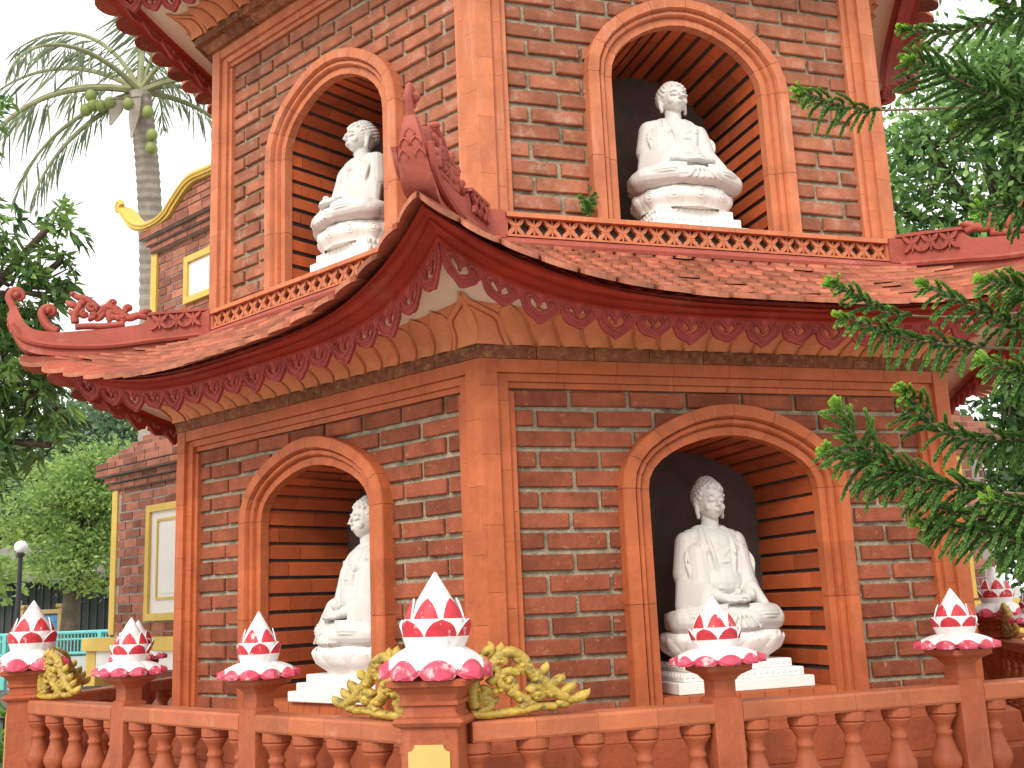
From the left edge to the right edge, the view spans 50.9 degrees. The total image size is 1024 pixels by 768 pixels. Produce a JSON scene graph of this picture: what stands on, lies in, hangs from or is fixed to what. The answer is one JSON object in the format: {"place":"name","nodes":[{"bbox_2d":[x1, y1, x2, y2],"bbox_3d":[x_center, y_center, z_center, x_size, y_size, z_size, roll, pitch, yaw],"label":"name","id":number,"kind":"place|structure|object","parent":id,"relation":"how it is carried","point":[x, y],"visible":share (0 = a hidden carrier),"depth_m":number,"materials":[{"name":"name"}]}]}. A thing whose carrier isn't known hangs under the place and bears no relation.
{"place":"outdoors","nodes":[
{"label":"outdoors","id":0,"kind":"place"},
{"bbox_2d":[0,567,1023,767],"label":"balustrade","id":1,"kind":"object","parent":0,"point":[429,678],"visible":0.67,"depth_m":3.35,"materials":[{"name":"ceramic"}]},
{"bbox_2d":[0,0,1023,586],"label":"sky","id":2,"kind":"structure","parent":0,"point":[107,175],"materials":[{"name":"white"}]},
{"bbox_2d":[5,0,1023,767],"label":"pagoda tower","id":3,"kind":"structure","parent":0,"point":[509,388],"depth_m":4.28,"materials":[{"name":"brick"}]},
{"bbox_2d":[288,495,374,704],"bbox_3d":[-0.591,0.851,4.344,0.560,0.816,0.416,-13,-15,41],"label":"seated statue","id":4,"kind":"object","parent":3,"relation":"on","point":[341,654],"visible":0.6,"depth_m":4.21,"materials":[{"name":"white stone"}]},
{"bbox_2d":[310,120,384,271],"bbox_3d":[-0.706,-0.843,4.847,0.496,0.749,0.410,-13,-15,41],"label":"seated statue","id":5,"kind":"object","parent":3,"relation":"on","point":[347,221],"visible":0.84,"depth_m":4.69,"materials":[{"name":"white stone"}]},
{"bbox_2d":[575,186,598,216],"bbox_3d":[0.297,-0.709,4.183,0.090,0.144,0.072,5,-14,-32],"label":"weed","id":6,"kind":"object","parent":3,"relation":"on","point":[589,210],"visible":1,"depth_m":4.18,"materials":[{"name":"green plant"}]},
{"bbox_2d":[627,81,747,228],"bbox_3d":[0.714,-0.956,4.587,0.502,0.749,0.402,1,-12,-18],"label":"seated statue","id":7,"kind":"object","parent":3,"relation":"on","point":[683,174],"visible":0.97,"depth_m":4.45,"materials":[{"name":"white stone"}]},
{"bbox_2d":[659,476,814,695],"bbox_3d":[0.796,0.760,4.190,0.560,0.816,0.408,1,-12,-18],"label":"seated statue","id":8,"kind":"object","parent":3,"relation":"on","point":[714,558],"visible":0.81,"depth_m":4.07,"materials":[{"name":"white stone"}]},
{"bbox_2d":[1014,587,1023,597],"bbox_3d":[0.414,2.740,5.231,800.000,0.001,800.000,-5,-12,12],"label":"ground","id":9,"kind":"structure","parent":0,"point":[1017,593],"depth_m":170.93,"materials":[{"name":"white"}]},
{"bbox_2d":[0,671,6,767],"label":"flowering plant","id":10,"kind":"object","parent":9,"relation":"on","point":[3,711],"visible":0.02,"depth_m":5.62,"materials":[{"name":"green plant"}]},
{"bbox_2d":[0,540,41,606],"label":"rain tree","id":11,"kind":"object","parent":9,"relation":"on","point":[4,581],"visible":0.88,"depth_m":14.54,"materials":[{"name":"green plant"}]},
{"bbox_2d":[14,541,27,623],"bbox_3d":[-5.200,2.916,11.261,0.220,2.533,0.220,-5,-12,12],"label":"street lamp","id":12,"kind":"object","parent":9,"relation":"on","point":[20,548],"visible":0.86,"depth_m":11.43,"materials":[{"name":"metal"}]},
{"bbox_2d":[20,603,61,647],"bbox_3d":[-7.646,4.569,17.418,0.880,1.960,0.140,-5,-12,14],"label":"notice board","id":13,"kind":"object","parent":9,"relation":"on","point":[55,620],"visible":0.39,"depth_m":17.49,"materials":[{"name":"yellow wood"}]},
{"bbox_2d":[6,656,85,689],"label":"wall","id":14,"kind":"structure","parent":9,"relation":"on","point":[81,660],"depth_m":11.58,"materials":[{"name":"concrete"}]},
{"bbox_2d":[0,629,109,689],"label":"railing","id":15,"kind":"object","parent":14,"relation":"on","point":[6,649],"visible":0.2,"depth_m":11.64,"materials":[{"name":"teal metal"}]},
{"bbox_2d":[0,91,96,512],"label":"mango tree","id":16,"kind":"object","parent":9,"relation":"on","point":[35,275],"visible":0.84,"depth_m":6.38,"materials":[{"name":"green plant"}]},
{"bbox_2d":[0,544,109,657],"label":"fence","id":17,"kind":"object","parent":9,"relation":"on","point":[93,613],"depth_m":19.54,"materials":[{"name":"grey metal"}]},
{"bbox_2d":[0,685,111,766],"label":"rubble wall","id":18,"kind":"structure","parent":9,"relation":"on","point":[4,704],"depth_m":8.18,"materials":[{"name":"stone"}]},
{"bbox_2d":[0,425,137,655],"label":"rain tree","id":19,"kind":"object","parent":9,"relation":"on","point":[79,540],"visible":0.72,"depth_m":16.58,"materials":[{"name":"green plant"}]},
{"bbox_2d":[0,386,137,582],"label":"shade tree","id":20,"kind":"object","parent":9,"relation":"on","point":[106,423],"visible":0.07,"depth_m":26.03,"materials":[{"name":"green plant"}]},
{"bbox_2d":[0,10,211,440],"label":"coconut palm","id":21,"kind":"object","parent":9,"relation":"on","point":[140,90],"visible":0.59,"depth_m":12.89,"materials":[{"name":"green plant"}]},
{"bbox_2d":[81,163,210,705],"bbox_3d":[-1.654,0.851,9.305,3.238,5.505,2.920,-13,-15,41],"label":"brick annex","id":22,"kind":"object","parent":9,"relation":"on","point":[139,477],"visible":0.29,"depth_m":8.81,"materials":[{"name":"red brick"}]},
{"bbox_2d":[143,501,175,620],"bbox_3d":[-2.608,1.360,8.302,0.740,0.900,0.085,-13,-15,41],"label":"window","id":23,"kind":"structure","parent":22,"relation":"in","point":[160,523],"depth_m":8.39,"materials":[{"name":"white glass"}]},
{"bbox_2d":[183,246,209,304],"bbox_3d":[-2.592,-0.928,9.103,0.570,0.420,0.085,-13,-15,41],"label":"window","id":24,"kind":"structure","parent":22,"relation":"in","point":[195,265],"depth_m":9.15,"materials":[{"name":"white glass"}]},
{"bbox_2d":[789,0,1023,580],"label":"pine tree","id":25,"kind":"object","parent":9,"relation":"on","point":[898,475],"visible":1,"depth_m":2.44,"materials":[{"name":"green plant"}]},
{"bbox_2d":[882,0,1023,237],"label":"broadleaf tree","id":26,"kind":"object","parent":9,"relation":"on","point":[1004,58],"visible":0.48,"depth_m":11.84,"materials":[{"name":"green plant"}]},
{"bbox_2d":[951,410,1023,639],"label":"brick annex","id":27,"kind":"object","parent":9,"relation":"on","point":[969,424],"visible":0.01,"depth_m":9.04,"materials":[{"name":"red brick"}]},
{"bbox_2d":[958,378,1023,597],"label":"broadleaf tree","id":28,"kind":"object","parent":9,"relation":"on","point":[1012,418],"visible":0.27,"depth_m":10.30,"materials":[{"name":"green plant"}]}
]}

